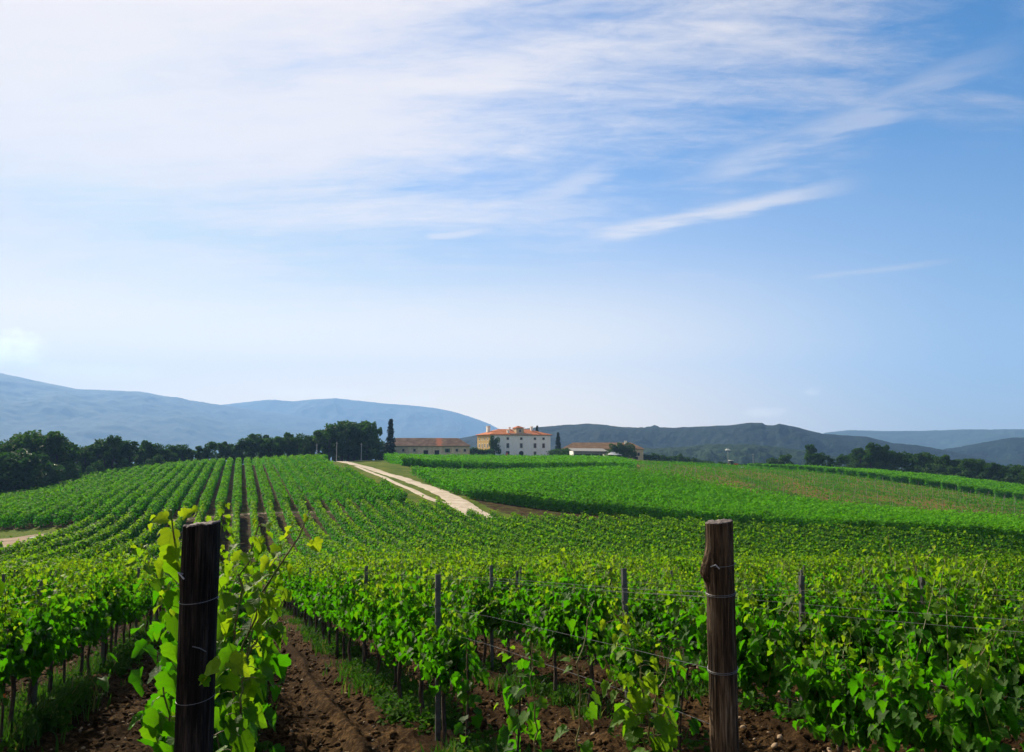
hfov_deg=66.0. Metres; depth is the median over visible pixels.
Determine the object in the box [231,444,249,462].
broadleaf tree
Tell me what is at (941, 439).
hill
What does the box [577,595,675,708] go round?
grapevine
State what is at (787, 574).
grapevine
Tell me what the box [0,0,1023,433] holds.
sky
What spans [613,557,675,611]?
grapevine
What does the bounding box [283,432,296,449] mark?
pine tree
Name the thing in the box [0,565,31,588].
grapevine
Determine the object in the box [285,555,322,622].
grapevine
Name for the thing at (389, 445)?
cypress tree
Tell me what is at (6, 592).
grapevine
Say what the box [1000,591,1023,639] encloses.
grapevine
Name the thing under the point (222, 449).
pine tree
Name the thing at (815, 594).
grapevine
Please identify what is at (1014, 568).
grapevine
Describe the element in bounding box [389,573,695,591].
trellis wire
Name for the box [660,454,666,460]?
bush
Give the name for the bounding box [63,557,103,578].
grapevine
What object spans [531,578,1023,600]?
trellis wire
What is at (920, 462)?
pine tree
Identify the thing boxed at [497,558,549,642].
grapevine
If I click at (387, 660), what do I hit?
grapevine
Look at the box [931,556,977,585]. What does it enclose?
grapevine
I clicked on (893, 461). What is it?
pine tree
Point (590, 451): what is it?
open shed
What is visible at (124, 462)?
bush
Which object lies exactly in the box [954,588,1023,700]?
grapevine
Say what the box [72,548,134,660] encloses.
grapevine
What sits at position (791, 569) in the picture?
grapevine
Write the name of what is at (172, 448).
broadleaf tree
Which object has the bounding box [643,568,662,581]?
grapevine
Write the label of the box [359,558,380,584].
grapevine
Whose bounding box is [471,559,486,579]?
grapevine
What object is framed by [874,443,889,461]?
pine tree
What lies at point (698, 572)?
grapevine
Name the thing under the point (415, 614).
grapevine
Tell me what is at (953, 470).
bush
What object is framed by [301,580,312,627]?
grapevine
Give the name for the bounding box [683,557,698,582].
grapevine
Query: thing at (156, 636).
grapevine
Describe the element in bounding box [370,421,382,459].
broadleaf tree
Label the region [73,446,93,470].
broadleaf tree
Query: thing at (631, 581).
grapevine
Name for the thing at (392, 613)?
grapevine
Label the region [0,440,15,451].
broadleaf tree
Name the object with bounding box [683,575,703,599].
grapevine
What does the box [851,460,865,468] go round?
bush
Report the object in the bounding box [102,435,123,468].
tree
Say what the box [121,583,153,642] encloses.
grapevine
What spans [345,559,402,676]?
grapevine
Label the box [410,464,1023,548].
grapevines
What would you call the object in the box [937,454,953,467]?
pine tree
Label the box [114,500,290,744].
grapevine
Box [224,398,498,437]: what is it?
mountain
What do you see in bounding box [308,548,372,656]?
grapevine
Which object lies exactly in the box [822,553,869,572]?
grapevine
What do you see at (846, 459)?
broadleaf tree
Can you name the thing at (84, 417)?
mountain
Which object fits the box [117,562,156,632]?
grapevine
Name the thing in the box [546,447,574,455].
hedge
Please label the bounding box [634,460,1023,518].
young vines
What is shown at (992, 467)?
pine tree
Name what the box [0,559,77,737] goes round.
grapevine
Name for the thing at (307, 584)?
grapevine
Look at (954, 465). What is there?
broadleaf tree
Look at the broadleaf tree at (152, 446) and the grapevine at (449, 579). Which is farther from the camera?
the broadleaf tree at (152, 446)
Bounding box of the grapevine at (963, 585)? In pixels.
[872,545,982,608]
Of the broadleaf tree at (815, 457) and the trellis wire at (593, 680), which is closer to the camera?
the trellis wire at (593, 680)
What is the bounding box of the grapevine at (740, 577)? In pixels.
[734,562,754,587]
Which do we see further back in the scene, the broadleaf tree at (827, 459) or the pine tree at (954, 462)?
the broadleaf tree at (827, 459)
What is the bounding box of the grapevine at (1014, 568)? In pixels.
[1001,556,1022,588]
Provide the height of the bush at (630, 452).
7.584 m
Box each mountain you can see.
[0,373,386,464]
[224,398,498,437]
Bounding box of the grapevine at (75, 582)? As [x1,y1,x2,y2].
[51,571,77,596]
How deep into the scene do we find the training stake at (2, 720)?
7.22 m
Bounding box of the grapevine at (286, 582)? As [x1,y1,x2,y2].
[277,553,315,617]
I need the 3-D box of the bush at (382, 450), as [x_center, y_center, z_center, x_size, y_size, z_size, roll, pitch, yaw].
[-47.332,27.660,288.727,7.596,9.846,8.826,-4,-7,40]
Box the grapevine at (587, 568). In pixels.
[567,557,602,581]
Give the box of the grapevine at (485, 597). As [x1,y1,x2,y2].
[449,558,503,665]
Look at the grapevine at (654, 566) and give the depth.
26.94 m
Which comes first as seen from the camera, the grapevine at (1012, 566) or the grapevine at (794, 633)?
the grapevine at (794, 633)
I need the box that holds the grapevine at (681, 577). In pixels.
[665,568,695,594]
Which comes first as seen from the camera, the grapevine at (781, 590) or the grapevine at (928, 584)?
the grapevine at (781, 590)
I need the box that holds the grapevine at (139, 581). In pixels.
[103,558,152,646]
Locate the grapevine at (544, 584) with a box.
[529,556,585,603]
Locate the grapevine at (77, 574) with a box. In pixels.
[63,559,94,590]
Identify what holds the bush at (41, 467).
on the ground
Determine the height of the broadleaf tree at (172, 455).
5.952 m
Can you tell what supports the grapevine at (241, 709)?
on the ground
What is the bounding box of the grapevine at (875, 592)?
[830,556,888,613]
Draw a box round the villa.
[477,426,550,455]
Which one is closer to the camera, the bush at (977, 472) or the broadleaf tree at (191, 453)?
the broadleaf tree at (191, 453)
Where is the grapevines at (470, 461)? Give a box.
[383,452,636,470]
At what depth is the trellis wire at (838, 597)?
8.07 m
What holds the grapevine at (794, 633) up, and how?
on the ground
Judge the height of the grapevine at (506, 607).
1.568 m
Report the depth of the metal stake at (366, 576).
12.17 m
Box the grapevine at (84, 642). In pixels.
[59,577,97,686]
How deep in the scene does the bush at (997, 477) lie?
238.29 m
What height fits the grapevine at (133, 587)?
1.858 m
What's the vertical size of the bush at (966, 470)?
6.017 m
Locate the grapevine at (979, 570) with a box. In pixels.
[966,559,996,576]
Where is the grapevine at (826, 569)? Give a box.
[806,550,872,594]
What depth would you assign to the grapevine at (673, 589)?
14.57 m
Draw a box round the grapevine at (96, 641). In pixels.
[78,576,120,673]
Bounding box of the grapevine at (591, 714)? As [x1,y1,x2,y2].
[553,603,601,751]
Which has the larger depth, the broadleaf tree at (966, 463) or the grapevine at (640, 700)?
the broadleaf tree at (966, 463)
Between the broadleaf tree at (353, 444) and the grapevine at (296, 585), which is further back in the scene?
the broadleaf tree at (353, 444)
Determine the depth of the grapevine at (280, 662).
3.83 m
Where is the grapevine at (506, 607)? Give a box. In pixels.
[481,580,529,677]
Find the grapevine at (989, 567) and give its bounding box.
[980,559,1002,574]
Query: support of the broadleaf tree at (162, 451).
on the ground
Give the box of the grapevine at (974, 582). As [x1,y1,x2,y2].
[941,556,984,591]
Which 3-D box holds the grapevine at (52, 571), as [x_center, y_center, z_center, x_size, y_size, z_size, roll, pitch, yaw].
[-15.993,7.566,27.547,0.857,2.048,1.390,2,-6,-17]
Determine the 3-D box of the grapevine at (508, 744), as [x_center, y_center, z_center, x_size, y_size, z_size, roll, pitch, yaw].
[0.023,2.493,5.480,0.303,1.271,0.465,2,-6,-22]
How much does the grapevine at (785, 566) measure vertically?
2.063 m
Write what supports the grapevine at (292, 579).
on the ground
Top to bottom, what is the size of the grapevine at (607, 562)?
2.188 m
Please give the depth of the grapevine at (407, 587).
17.65 m
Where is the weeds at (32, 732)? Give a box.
[0,607,1023,751]
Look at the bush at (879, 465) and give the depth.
267.66 m
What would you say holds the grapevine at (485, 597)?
on the ground
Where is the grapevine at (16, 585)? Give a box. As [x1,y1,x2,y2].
[8,569,46,616]
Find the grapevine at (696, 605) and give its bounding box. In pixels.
[694,574,774,638]
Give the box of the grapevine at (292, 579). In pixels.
[283,567,300,615]
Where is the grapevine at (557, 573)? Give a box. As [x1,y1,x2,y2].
[546,551,602,656]
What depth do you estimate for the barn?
329.15 m
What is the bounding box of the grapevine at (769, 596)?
[737,559,808,627]
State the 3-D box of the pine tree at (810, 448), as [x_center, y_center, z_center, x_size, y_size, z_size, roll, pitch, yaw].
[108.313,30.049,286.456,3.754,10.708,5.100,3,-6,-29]
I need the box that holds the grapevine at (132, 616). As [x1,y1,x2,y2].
[122,588,143,645]
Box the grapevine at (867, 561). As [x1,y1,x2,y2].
[829,558,872,586]
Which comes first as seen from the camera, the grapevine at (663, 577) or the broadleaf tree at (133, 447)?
the grapevine at (663, 577)
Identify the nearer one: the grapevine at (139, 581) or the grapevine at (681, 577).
the grapevine at (139, 581)
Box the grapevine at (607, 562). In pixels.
[579,545,630,593]
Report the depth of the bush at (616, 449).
301.01 m
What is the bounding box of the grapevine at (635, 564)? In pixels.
[617,559,655,582]
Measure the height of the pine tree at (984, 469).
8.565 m
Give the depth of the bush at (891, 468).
265.69 m
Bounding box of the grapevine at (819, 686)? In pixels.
[765,609,915,751]
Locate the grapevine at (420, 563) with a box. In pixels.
[392,541,462,597]
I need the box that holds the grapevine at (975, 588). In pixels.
[931,562,1015,612]
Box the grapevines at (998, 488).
[747,463,1023,500]
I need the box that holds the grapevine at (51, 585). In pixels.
[32,562,65,604]
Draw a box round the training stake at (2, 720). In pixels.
[0,629,8,742]
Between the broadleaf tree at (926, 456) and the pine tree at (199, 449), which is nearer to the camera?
the pine tree at (199, 449)
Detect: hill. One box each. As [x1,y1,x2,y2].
[459,423,1012,467]
[643,444,938,473]
[823,429,1023,449]
[943,437,1023,465]
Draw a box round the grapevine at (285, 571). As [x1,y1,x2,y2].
[278,555,302,610]
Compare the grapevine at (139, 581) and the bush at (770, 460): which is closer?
the grapevine at (139, 581)
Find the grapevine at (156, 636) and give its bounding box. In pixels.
[149,527,286,683]
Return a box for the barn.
[563,441,643,459]
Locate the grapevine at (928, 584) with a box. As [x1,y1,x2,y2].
[896,553,948,590]
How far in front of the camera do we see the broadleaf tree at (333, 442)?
247.74 m
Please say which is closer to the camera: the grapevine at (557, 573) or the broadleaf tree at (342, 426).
the grapevine at (557, 573)
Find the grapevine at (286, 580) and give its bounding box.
[278,556,300,609]
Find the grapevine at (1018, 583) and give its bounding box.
[983,568,1022,598]
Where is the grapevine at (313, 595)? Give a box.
[300,555,337,641]
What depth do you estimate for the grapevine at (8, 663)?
7.09 m
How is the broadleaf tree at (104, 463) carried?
on the ground
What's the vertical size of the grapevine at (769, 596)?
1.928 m
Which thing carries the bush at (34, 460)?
on the ground
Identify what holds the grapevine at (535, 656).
on the ground
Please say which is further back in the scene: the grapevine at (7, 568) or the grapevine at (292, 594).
the grapevine at (7, 568)
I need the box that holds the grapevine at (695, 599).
[677,571,705,615]
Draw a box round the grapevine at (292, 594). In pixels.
[289,566,302,617]
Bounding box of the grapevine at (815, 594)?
[778,579,826,637]
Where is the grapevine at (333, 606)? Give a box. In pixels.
[325,552,389,665]
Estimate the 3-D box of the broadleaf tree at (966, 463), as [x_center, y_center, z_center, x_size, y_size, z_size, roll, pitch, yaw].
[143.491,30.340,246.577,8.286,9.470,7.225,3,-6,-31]
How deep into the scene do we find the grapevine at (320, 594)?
15.51 m
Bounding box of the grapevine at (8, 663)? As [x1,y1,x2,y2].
[0,603,31,705]
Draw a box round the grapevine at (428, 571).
[423,561,460,600]
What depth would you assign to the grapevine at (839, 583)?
13.71 m
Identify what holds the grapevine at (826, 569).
on the ground
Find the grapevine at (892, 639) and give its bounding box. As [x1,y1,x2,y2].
[862,536,1023,732]
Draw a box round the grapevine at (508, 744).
[493,644,541,751]
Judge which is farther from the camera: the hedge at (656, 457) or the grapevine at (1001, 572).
the hedge at (656, 457)
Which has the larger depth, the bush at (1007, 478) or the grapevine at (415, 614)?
the bush at (1007, 478)
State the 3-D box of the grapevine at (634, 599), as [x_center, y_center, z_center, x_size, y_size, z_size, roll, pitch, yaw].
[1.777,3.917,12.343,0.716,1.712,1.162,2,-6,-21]
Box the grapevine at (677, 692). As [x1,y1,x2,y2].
[658,626,701,749]
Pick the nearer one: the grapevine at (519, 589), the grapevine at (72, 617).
the grapevine at (72, 617)
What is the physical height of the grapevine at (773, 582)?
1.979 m
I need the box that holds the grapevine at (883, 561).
[876,557,908,573]
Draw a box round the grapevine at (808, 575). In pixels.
[796,559,823,593]
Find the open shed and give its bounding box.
[569,448,607,455]
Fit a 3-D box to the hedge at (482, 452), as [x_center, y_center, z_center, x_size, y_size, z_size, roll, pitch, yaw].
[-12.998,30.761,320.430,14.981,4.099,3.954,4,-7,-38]
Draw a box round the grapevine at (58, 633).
[7,558,89,706]
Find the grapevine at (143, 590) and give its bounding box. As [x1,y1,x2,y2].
[132,571,155,637]
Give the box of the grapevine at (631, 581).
[627,568,647,594]
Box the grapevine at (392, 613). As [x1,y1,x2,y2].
[363,552,445,703]
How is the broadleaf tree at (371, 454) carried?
on the ground
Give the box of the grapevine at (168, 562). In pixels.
[139,507,196,751]
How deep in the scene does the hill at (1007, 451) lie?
1638.03 m
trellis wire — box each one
[311,570,703,596]
[377,594,706,667]
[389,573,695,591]
[431,628,708,723]
[441,579,1023,620]
[475,578,1012,607]
[498,587,1016,631]
[516,612,1023,699]
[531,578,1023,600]
[541,575,1023,590]
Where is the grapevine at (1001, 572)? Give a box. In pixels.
[985,560,1023,589]
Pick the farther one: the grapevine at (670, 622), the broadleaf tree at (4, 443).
the broadleaf tree at (4, 443)
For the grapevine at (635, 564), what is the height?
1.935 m
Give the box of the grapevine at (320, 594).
[309,562,347,644]
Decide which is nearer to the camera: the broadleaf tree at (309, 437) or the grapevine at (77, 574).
the grapevine at (77, 574)
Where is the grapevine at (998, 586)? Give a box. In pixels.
[972,567,1012,592]
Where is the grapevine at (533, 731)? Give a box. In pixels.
[513,643,551,751]
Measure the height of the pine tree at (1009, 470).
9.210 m
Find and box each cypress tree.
[384,419,395,453]
[555,432,560,449]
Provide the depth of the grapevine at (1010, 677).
6.10 m
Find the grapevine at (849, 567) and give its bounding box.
[845,558,884,580]
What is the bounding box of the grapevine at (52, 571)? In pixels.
[45,566,63,577]
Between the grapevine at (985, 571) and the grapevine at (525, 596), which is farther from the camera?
the grapevine at (985, 571)
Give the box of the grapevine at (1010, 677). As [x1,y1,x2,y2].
[966,598,1023,710]
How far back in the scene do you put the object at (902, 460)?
264.71 m
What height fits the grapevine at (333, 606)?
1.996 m
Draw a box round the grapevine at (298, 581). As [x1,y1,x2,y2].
[288,560,319,627]
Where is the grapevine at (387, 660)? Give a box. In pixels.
[353,576,424,692]
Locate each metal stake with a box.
[0,574,4,635]
[31,580,42,705]
[101,568,107,661]
[135,567,139,636]
[309,567,310,625]
[362,566,367,661]
[435,574,440,740]
[489,565,493,671]
[515,571,518,641]
[608,566,611,654]
[621,568,629,720]
[799,575,804,700]
[919,576,930,679]
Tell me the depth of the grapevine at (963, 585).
11.58 m
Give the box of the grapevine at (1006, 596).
[989,574,1023,619]
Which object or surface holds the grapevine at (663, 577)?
on the ground
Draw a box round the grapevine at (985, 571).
[962,559,1003,589]
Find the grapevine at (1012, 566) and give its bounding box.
[993,549,1023,580]
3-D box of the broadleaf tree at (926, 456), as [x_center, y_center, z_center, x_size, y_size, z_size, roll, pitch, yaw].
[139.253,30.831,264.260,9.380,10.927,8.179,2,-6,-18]
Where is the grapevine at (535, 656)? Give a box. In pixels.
[523,603,541,676]
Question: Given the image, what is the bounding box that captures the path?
[0,510,407,546]
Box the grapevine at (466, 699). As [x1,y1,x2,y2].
[451,642,489,751]
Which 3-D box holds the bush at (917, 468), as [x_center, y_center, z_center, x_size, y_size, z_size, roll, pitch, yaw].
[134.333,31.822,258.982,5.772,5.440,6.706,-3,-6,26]
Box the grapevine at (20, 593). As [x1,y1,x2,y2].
[5,582,29,617]
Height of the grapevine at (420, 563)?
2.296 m
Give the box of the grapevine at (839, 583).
[808,569,847,602]
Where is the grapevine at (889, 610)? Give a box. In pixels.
[867,544,978,649]
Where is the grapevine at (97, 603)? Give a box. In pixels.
[68,552,119,676]
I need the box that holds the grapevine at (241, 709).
[198,510,322,751]
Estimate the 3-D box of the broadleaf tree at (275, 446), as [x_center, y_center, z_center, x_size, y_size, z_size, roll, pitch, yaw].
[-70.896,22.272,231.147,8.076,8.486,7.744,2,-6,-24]
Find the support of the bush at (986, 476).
on the ground
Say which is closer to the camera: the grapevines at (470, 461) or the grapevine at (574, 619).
the grapevine at (574, 619)
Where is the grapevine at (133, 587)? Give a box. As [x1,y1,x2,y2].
[93,563,149,652]
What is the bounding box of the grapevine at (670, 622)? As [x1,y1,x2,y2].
[647,582,706,684]
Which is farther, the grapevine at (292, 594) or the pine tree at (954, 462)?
the pine tree at (954, 462)
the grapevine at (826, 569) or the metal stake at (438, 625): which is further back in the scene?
the grapevine at (826, 569)
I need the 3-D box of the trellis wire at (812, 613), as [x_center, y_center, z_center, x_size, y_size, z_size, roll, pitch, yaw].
[-1.234,3.993,15.135,0.002,3.290,24.000,2,-6,-19]
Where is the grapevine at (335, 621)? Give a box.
[327,578,345,659]
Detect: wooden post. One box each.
[174,520,220,751]
[700,519,738,751]
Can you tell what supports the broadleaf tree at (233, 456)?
on the ground
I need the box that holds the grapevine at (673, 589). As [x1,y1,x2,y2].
[646,565,688,654]
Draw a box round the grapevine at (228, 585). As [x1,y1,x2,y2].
[161,558,270,632]
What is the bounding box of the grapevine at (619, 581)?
[612,571,645,595]
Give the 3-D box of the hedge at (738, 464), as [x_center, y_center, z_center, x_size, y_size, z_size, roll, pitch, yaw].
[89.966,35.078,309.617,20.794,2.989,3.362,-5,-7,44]
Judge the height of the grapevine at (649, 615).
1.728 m
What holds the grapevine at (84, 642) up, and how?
on the ground
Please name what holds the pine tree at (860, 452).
on the ground
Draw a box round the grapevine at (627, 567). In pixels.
[616,561,630,590]
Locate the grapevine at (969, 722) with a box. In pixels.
[851,579,1023,751]
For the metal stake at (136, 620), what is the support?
on the ground
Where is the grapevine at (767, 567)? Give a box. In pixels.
[756,558,790,578]
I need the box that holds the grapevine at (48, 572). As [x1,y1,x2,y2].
[39,561,62,577]
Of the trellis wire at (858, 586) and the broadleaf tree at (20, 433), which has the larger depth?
the broadleaf tree at (20, 433)
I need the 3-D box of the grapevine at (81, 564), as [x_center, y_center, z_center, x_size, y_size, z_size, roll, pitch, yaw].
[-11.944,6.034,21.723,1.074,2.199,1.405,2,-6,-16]
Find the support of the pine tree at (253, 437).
on the ground
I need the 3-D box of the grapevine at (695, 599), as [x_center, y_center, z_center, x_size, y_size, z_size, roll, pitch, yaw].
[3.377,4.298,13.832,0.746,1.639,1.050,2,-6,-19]
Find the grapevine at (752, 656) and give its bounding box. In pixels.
[660,567,807,707]
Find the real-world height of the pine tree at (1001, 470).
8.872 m
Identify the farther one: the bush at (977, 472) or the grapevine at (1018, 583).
the bush at (977, 472)
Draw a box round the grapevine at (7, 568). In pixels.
[3,560,12,575]
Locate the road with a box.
[336,461,489,516]
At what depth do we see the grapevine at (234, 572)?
8.53 m
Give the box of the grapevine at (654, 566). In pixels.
[646,555,679,577]
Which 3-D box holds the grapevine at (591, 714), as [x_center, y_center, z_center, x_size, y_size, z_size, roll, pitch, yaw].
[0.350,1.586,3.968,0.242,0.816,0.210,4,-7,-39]
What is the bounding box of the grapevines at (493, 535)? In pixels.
[0,495,1023,699]
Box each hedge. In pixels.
[470,447,493,455]
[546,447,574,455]
[643,453,714,464]
[717,462,765,465]
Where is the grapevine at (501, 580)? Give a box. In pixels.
[483,558,523,639]
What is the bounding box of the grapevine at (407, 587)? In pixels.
[402,555,445,588]
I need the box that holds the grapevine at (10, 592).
[0,586,22,617]
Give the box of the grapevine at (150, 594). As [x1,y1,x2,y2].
[124,559,158,631]
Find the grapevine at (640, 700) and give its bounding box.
[589,613,686,751]
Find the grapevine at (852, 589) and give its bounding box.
[811,569,884,649]
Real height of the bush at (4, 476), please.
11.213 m
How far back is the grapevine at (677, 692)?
7.03 m
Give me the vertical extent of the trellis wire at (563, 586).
3.414 m
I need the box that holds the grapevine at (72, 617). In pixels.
[42,568,110,694]
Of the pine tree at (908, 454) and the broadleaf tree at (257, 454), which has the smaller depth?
the broadleaf tree at (257, 454)
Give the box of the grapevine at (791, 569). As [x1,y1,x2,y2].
[762,554,823,586]
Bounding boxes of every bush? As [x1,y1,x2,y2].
[0,448,52,490]
[0,452,29,493]
[7,451,64,489]
[35,459,65,486]
[62,462,81,479]
[86,460,106,474]
[117,457,132,468]
[147,454,163,465]
[364,438,381,459]
[374,438,385,459]
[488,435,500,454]
[605,442,628,457]
[620,442,637,458]
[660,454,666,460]
[676,453,683,461]
[766,458,777,463]
[774,454,793,464]
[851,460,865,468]
[860,461,876,468]
[873,461,889,469]
[885,463,898,470]
[899,465,914,471]
[911,465,924,472]
[921,462,940,474]
[938,468,950,475]
[946,466,963,477]
[955,467,976,477]
[971,470,985,479]
[980,472,999,480]
[992,473,1014,482]
[1000,473,1020,483]
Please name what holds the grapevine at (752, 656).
on the ground
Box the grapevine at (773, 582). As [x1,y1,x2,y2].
[734,559,788,614]
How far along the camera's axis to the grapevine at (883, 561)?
27.60 m
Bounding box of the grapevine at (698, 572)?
[689,553,702,583]
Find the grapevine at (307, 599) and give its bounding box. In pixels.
[305,572,333,633]
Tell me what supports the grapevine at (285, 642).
on the ground
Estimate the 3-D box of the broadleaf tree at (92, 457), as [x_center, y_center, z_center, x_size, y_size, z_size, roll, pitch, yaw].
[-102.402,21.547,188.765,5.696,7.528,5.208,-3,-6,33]
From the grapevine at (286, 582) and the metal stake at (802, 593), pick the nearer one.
the metal stake at (802, 593)
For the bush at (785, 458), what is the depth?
284.96 m
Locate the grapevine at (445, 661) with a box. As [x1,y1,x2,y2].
[399,576,498,749]
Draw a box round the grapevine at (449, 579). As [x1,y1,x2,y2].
[434,549,505,652]
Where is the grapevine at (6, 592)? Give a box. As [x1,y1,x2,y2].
[0,576,18,619]
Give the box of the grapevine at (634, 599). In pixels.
[604,573,651,631]
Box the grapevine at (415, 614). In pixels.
[379,548,476,724]
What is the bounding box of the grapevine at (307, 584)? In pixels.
[292,561,319,632]
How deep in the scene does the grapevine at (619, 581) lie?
16.48 m
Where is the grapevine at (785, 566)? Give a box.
[768,555,795,576]
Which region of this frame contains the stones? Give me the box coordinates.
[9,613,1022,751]
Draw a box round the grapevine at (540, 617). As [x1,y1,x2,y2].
[515,554,588,694]
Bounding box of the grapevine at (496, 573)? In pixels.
[477,562,511,632]
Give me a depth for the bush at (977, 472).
242.73 m
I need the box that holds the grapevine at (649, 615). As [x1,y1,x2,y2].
[618,567,673,674]
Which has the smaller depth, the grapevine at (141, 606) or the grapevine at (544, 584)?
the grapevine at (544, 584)
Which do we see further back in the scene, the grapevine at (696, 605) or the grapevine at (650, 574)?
the grapevine at (650, 574)
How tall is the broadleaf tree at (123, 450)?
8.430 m
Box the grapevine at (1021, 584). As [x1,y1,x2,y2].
[1003,557,1023,597]
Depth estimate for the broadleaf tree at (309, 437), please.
245.28 m
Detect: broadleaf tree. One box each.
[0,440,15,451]
[1,438,30,471]
[9,430,72,472]
[12,432,36,437]
[36,435,69,460]
[37,441,81,469]
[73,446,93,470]
[75,450,97,472]
[78,445,107,469]
[79,438,111,467]
[94,442,115,468]
[106,444,133,469]
[114,440,143,467]
[145,443,163,464]
[145,444,171,462]
[159,452,178,462]
[165,444,183,461]
[172,444,191,461]
[183,450,200,460]
[204,441,220,459]
[225,443,239,460]
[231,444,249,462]
[235,438,256,462]
[244,434,273,457]
[255,438,274,456]
[256,437,284,457]
[285,436,301,455]
[286,433,311,455]
[298,441,315,454]
[303,435,321,453]
[313,424,348,460]
[324,420,363,460]
[326,436,347,461]
[338,425,363,460]
[339,422,367,460]
[352,422,377,460]
[361,420,379,459]
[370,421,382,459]
[803,451,821,464]
[820,455,830,465]
[840,454,850,465]
[863,448,890,467]
[885,450,893,466]
[912,452,936,470]
[943,459,960,474]
[957,458,980,477]
[973,458,984,470]
[1017,466,1023,483]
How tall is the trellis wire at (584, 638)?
3.414 m
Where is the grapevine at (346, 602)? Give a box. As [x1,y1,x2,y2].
[316,542,396,669]
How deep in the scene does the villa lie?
343.83 m
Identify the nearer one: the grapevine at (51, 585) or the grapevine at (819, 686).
the grapevine at (819, 686)
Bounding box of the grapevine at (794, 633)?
[754,588,819,716]
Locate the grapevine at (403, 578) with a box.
[383,550,428,589]
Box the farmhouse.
[394,438,470,455]
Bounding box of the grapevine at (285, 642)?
[260,580,287,645]
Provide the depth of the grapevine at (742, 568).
18.80 m
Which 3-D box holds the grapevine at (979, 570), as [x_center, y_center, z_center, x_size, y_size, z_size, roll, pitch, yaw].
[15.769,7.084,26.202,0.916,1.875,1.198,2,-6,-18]
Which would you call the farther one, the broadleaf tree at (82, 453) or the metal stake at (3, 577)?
the broadleaf tree at (82, 453)
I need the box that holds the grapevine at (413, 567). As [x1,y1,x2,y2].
[399,553,417,575]
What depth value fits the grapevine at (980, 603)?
10.87 m
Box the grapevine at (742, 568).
[734,550,761,581]
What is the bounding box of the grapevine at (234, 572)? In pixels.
[231,550,261,602]
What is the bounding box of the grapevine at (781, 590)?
[764,572,822,624]
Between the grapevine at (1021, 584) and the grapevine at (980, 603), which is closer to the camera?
the grapevine at (980, 603)
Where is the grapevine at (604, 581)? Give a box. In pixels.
[563,548,640,663]
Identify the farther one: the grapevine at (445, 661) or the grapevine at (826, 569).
the grapevine at (826, 569)
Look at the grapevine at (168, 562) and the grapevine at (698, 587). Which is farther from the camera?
the grapevine at (698, 587)
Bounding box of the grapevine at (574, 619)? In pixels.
[544,547,643,706]
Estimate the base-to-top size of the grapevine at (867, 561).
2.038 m
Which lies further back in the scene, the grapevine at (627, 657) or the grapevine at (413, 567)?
the grapevine at (413, 567)
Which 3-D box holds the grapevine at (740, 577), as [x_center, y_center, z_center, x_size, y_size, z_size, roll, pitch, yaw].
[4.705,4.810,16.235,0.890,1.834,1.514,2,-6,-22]
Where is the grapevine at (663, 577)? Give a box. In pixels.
[644,565,682,588]
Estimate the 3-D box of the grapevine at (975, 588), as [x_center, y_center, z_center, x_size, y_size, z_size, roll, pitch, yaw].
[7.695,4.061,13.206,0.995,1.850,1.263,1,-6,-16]
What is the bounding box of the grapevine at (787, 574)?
[756,559,807,596]
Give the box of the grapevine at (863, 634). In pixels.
[804,571,907,732]
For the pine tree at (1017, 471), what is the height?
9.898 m
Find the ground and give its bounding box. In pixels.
[0,460,1023,751]
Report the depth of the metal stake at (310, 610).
20.86 m
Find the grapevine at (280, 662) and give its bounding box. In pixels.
[96,544,290,751]
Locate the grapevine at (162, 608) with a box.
[140,568,166,624]
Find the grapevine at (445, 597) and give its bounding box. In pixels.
[441,577,461,624]
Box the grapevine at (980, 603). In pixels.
[954,592,1022,641]
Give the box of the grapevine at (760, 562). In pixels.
[749,553,774,572]
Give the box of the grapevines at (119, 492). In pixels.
[0,453,407,529]
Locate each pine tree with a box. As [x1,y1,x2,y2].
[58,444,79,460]
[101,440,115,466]
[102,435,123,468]
[133,449,146,463]
[139,440,153,464]
[195,446,203,459]
[200,447,209,458]
[212,442,227,457]
[221,441,231,458]
[248,433,258,454]
[274,436,289,453]
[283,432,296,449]
[309,435,326,453]
[805,444,817,463]
[813,452,825,463]
[827,458,835,466]
[834,456,844,466]
[849,447,867,463]
[862,442,880,467]
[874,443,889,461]
[888,453,900,467]
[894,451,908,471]
[902,453,912,468]
[909,453,930,468]
[931,456,939,474]
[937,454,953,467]
[945,460,957,468]
[978,463,991,478]
[986,462,998,477]
[993,464,1006,478]
[1005,466,1020,482]
[1011,464,1023,478]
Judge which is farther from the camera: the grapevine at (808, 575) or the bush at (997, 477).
the bush at (997, 477)
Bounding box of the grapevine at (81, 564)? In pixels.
[61,556,92,575]
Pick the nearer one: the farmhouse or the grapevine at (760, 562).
the grapevine at (760, 562)
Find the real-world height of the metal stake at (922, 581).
1.830 m
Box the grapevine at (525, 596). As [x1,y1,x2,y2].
[513,549,557,644]
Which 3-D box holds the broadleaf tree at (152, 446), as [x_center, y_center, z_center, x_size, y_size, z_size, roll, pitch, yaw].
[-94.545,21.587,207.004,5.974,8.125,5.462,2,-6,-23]

